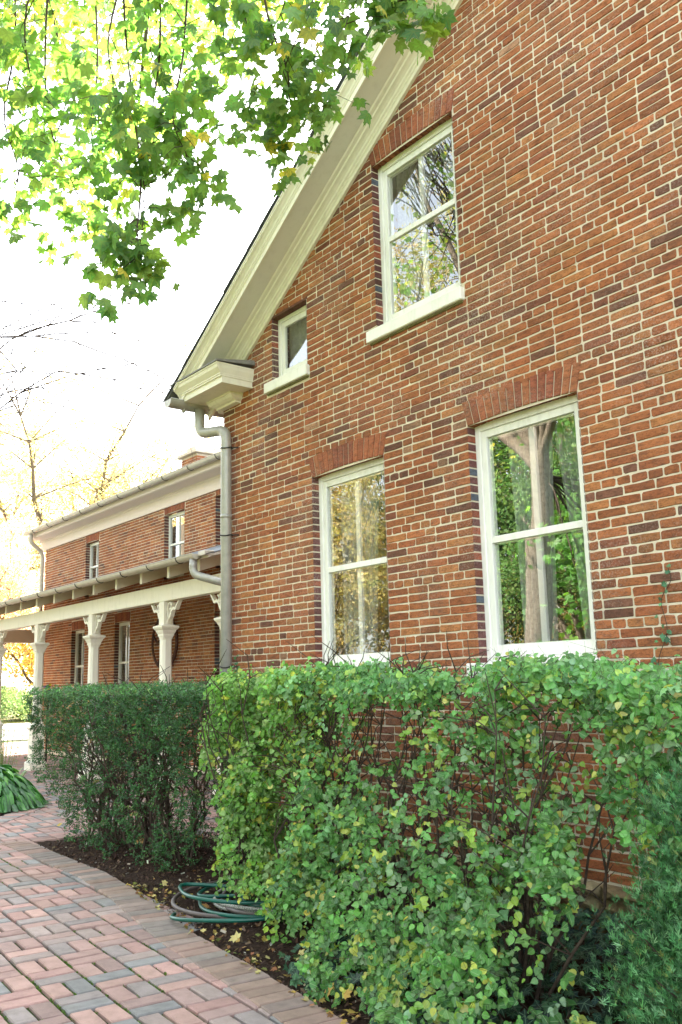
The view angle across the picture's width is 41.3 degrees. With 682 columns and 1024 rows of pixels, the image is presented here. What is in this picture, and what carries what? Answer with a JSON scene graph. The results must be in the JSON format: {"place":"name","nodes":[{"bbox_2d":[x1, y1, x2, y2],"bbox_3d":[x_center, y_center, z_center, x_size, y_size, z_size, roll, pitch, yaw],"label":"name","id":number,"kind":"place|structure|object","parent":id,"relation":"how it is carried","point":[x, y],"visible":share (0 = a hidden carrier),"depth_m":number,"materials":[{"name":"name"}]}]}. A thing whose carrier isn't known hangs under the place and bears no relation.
{"place":"outdoors","nodes":[
{"label":"outdoors","id":0,"kind":"place"},
{"bbox_2d":[0,710,28,723],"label":"ground","id":1,"kind":"structure","parent":0,"point":[10,720],"depth_m":45.29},
{"bbox_2d":[0,680,32,722],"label":"spreading juniper","id":2,"kind":"object","parent":1,"relation":"on","point":[11,698],"visible":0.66,"depth_m":41.72,"materials":[{"name":"green plant"}]},
{"bbox_2d":[12,708,22,719],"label":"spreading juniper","id":3,"kind":"object","parent":1,"relation":"on","point":[16,715],"depth_m":45.82,"materials":[{"name":"green plant"}]},
{"bbox_2d":[0,502,71,653],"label":"dogwood","id":4,"kind":"object","parent":1,"relation":"on","point":[23,582],"visible":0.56,"depth_m":23.33,"materials":[{"name":"yellow plant"}]},
{"bbox_2d":[0,495,83,686],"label":"autumn tree","id":5,"kind":"object","parent":1,"relation":"on","point":[27,660],"visible":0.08,"depth_m":51.49,"materials":[{"name":"yellow plant"}]},
{"bbox_2d":[0,412,140,668],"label":"autumn tree","id":6,"kind":"object","parent":1,"relation":"on","point":[18,504],"visible":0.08,"depth_m":42.96,"materials":[{"name":"yellow plant"}]},
{"bbox_2d":[0,113,200,460],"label":"bare tree","id":7,"kind":"object","parent":1,"relation":"on","point":[28,388],"visible":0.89,"depth_m":17.41,"materials":[{"name":"brown plant"}]},
{"bbox_2d":[0,336,222,609],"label":"autumn tree","id":8,"kind":"object","parent":1,"relation":"on","point":[109,483],"visible":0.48,"depth_m":37.62,"materials":[{"name":"yellow plant"}]},
{"bbox_2d":[19,420,220,568],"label":"autumn tree","id":9,"kind":"object","parent":1,"relation":"on","point":[152,471],"visible":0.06,"depth_m":41.01,"materials":[{"name":"yellow plant"}]},
{"bbox_2d":[156,454,183,526],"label":"autumn tree","id":10,"kind":"object","parent":1,"relation":"on","point":[165,515],"depth_m":42.52,"materials":[{"name":"yellow plant"}]},
{"bbox_2d":[0,0,457,323],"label":"maple tree","id":11,"kind":"object","parent":1,"relation":"on","point":[77,73],"visible":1,"depth_m":5.04,"materials":[{"name":"green plant"}]},
{"bbox_2d":[163,0,681,935],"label":"brick house","id":12,"kind":"structure","parent":1,"relation":"on","point":[431,372],"depth_m":6.16,"materials":[{"name":"brick"}]},
{"bbox_2d":[264,305,309,395],"bbox_3d":[-0.406,-1.416,7.941,0.237,0.702,0.645,7,-13,-38],"label":"window","id":13,"kind":"structure","parent":12,"relation":"in","point":[299,370],"depth_m":8.03,"materials":[{"name":"white paint"}]},
{"bbox_2d":[310,458,391,675],"bbox_3d":[0.142,0.518,7.010,0.331,1.766,1.015,7,-13,-38],"label":"window","id":14,"kind":"structure","parent":12,"relation":"in","point":[359,485],"depth_m":7.19,"materials":[{"name":"white paint"}]},
{"bbox_2d":[366,118,464,345],"bbox_3d":[0.608,-2.070,6.793,0.311,1.483,1.015,7,-13,-38],"label":"window","id":15,"kind":"structure","parent":12,"relation":"in","point":[413,185],"depth_m":6.96,"materials":[{"name":"white paint"}]},
{"bbox_2d":[466,394,599,677],"bbox_3d":[1.226,0.230,5.654,0.331,1.776,1.015,7,-13,-38],"label":"window","id":16,"kind":"structure","parent":12,"relation":"in","point":[529,432],"depth_m":5.78,"materials":[{"name":"white paint"}]},
{"bbox_2d":[651,564,671,770],"bbox_3d":[1.686,0.807,4.707,0.039,1.070,0.179,7,-13,-38],"label":"climbing ivy","id":17,"kind":"object","parent":12,"relation":"attached to","point":[664,639],"visible":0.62,"depth_m":4.75,"materials":[{"name":"green plant"}]},
{"bbox_2d":[2,723,29,739],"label":"driveway","id":18,"kind":"structure","parent":0,"point":[19,730],"depth_m":32.63,"materials":[{"name":"concrete"}]},
{"bbox_2d":[0,739,348,1023],"bbox_3d":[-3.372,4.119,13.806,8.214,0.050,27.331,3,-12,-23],"label":"brick path","id":19,"kind":"structure","parent":0,"point":[209,983],"depth_m":4.87,"materials":[{"name":"brick"}]},
{"bbox_2d":[0,854,178,1023],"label":"joint moss","id":20,"kind":"object","parent":19,"relation":"on","point":[91,983],"visible":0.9,"depth_m":4.45,"materials":[{"name":"green plant"}]},
{"bbox_2d":[0,545,220,794],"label":"porch","id":21,"kind":"object","parent":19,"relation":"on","point":[164,597],"visible":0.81,"depth_m":14.21,"materials":[{"name":"beige paint"}]},
{"bbox_2d":[23,445,220,773],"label":"brick wing","id":22,"kind":"structure","parent":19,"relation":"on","point":[128,528],"depth_m":17.43,"materials":[{"name":"red brick"}]},
{"bbox_2d":[74,630,84,700],"bbox_3d":[-5.507,3.262,19.279,0.050,1.490,0.710,7,-13,-38],"label":"window","id":23,"kind":"structure","parent":22,"relation":"in","point":[80,631],"depth_m":19.47,"materials":[{"name":"white paint"}]},
{"bbox_2d":[89,541,98,596],"bbox_3d":[-5.159,1.208,19.148,0.050,1.160,0.680,7,-13,-38],"label":"window","id":24,"kind":"structure","parent":22,"relation":"in","point":[92,545],"depth_m":19.35,"materials":[{"name":"white paint"}]},
{"bbox_2d":[118,622,129,683],"bbox_3d":[-4.156,2.900,17.588,0.050,1.510,0.680,7,-13,-38],"label":"window","id":25,"kind":"structure","parent":22,"relation":"in","point":[127,624],"depth_m":17.78,"materials":[{"name":"white paint"}]},
{"bbox_2d":[151,619,177,667],"bbox_3d":[-3.140,2.304,16.047,0.130,0.984,0.984,7,-13,-38],"label":"wagon wheel","id":26,"kind":"object","parent":22,"relation":"attached to","point":[156,641],"visible":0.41,"depth_m":16.13,"materials":[{"name":"metal"}]},
{"bbox_2d":[168,511,183,578],"bbox_3d":[-2.909,0.601,16.333,0.050,1.200,0.770,7,-13,-38],"label":"window","id":27,"kind":"structure","parent":22,"relation":"in","point":[179,514],"depth_m":16.48,"materials":[{"name":"white paint"}]},
{"bbox_2d":[219,611,220,673],"bbox_3d":[-1.669,2.775,14.393,0.050,2.450,0.950,7,-13,-38],"label":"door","id":28,"kind":"structure","parent":22,"relation":"in","point":[220,611],"depth_m":14.85,"materials":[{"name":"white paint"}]},
{"bbox_2d":[220,497,220,567],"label":"window","id":29,"kind":"structure","parent":22,"relation":"in","point":[220,497],"depth_m":15.21,"materials":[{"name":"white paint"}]},
{"bbox_2d":[0,0,371,692],"label":"sky","id":30,"kind":"structure","parent":0,"point":[203,270],"materials":[{"name":"white"}]},
{"bbox_2d":[36,824,643,1023],"bbox_3d":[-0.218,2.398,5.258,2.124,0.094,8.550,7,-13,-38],"label":"mulch bed","id":31,"kind":"object","parent":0,"point":[260,947],"visible":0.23,"depth_m":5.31,"materials":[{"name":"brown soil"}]},
{"bbox_2d":[18,665,283,872],"bbox_3d":[-1.799,2.189,8.065,1.209,1.612,3.412,7,-13,-38],"label":"boxwood hedge","id":32,"kind":"object","parent":31,"relation":"on","point":[165,725],"visible":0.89,"depth_m":7.61,"materials":[{"name":"green plant"}]},
{"bbox_2d":[229,931,240,942],"bbox_3d":[-0.573,2.272,4.848,0.066,0.045,0.058,-11,-14,40],"label":"fallen leaf","id":33,"kind":"object","parent":31,"relation":"on","point":[235,937],"visible":1,"depth_m":4.84,"materials":[{"name":"yellow plant"}]},
{"bbox_2d":[171,877,329,919],"bbox_3d":[-0.444,2.452,5.808,1.204,0.066,1.311,7,-13,-38],"label":"garden hose","id":34,"kind":"object","parent":31,"relation":"on","point":[195,913],"visible":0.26,"depth_m":5.43,"materials":[{"name":"rubber"}]},
{"bbox_2d":[213,881,371,911],"bbox_3d":[-0.307,2.424,5.733,0.943,0.064,0.984,7,-13,-38],"label":"garden hose","id":35,"kind":"object","parent":34,"relation":"on","point":[238,907],"visible":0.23,"depth_m":5.42,"materials":[{"name":"rubber"}]},
{"bbox_2d":[170,870,386,922],"bbox_3d":[-0.378,2.433,5.762,1.454,0.130,1.206,7,-13,-38],"label":"garden hose","id":36,"kind":"object","parent":31,"relation":"on","point":[200,897],"visible":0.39,"depth_m":5.37,"materials":[{"name":"rubber"}]},
{"bbox_2d":[296,949,304,959],"bbox_3d":[-0.201,2.197,4.498,0.052,0.049,0.059,0,-11,-9],"label":"fallen leaf","id":37,"kind":"object","parent":31,"relation":"on","point":[302,951],"visible":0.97,"depth_m":4.50,"materials":[{"name":"yellow plant"}]},
{"bbox_2d":[125,869,496,1023],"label":"leaf litter","id":38,"kind":"object","parent":31,"relation":"on","point":[322,1000],"visible":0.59,"depth_m":4.91,"materials":[{"name":"plant"}]},
{"bbox_2d":[324,982,333,996],"bbox_3d":[-0.050,2.113,4.010,0.055,0.050,0.060,-5,-11,18],"label":"fallen leaf","id":39,"kind":"object","parent":31,"relation":"on","point":[329,990],"visible":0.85,"depth_m":4.00,"materials":[{"name":"plant"}]},
{"bbox_2d":[343,988,351,998],"bbox_3d":[0.030,2.082,3.914,0.047,0.035,0.046,-4,-11,13],"label":"fallen leaf","id":40,"kind":"object","parent":31,"relation":"on","point":[346,994],"visible":1,"depth_m":3.91,"materials":[{"name":"yellow plant"}]},
{"bbox_2d":[345,1009,357,1014],"bbox_3d":[0.047,2.139,3.871,0.077,0.017,0.070,-9,-13,36],"label":"fallen leaf","id":41,"kind":"object","parent":31,"relation":"on","point":[350,1011],"visible":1,"depth_m":3.89,"materials":[{"name":"yellow plant"}]},
{"bbox_2d":[178,634,681,1023],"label":"leafy hedge","id":42,"kind":"object","parent":31,"relation":"on","point":[631,703],"visible":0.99,"depth_m":4.06,"materials":[{"name":"green plant"}]},
{"bbox_2d":[277,906,668,1023],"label":"ivy ground cover","id":43,"kind":"object","parent":31,"relation":"on","point":[584,1003],"visible":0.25,"depth_m":3.98,"materials":[{"name":"green plant"}]},
{"bbox_2d":[584,743,681,1023],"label":"juniper","id":44,"kind":"object","parent":31,"relation":"on","point":[661,996],"visible":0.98,"depth_m":2.99,"materials":[{"name":"green plant"}]},
{"label":"hosta bed soil","id":45,"kind":"structure","parent":0,"visible":0},
{"bbox_2d":[0,721,25,767],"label":"seed head plant","id":46,"kind":"object","parent":45,"relation":"on","point":[1,755],"visible":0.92,"depth_m":12.82,"materials":[{"name":"beige plant"}]},
{"bbox_2d":[0,764,51,812],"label":"hosta","id":47,"kind":"object","parent":45,"relation":"on","point":[24,792],"visible":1,"depth_m":10.91,"materials":[{"name":"green plant"}]}
]}

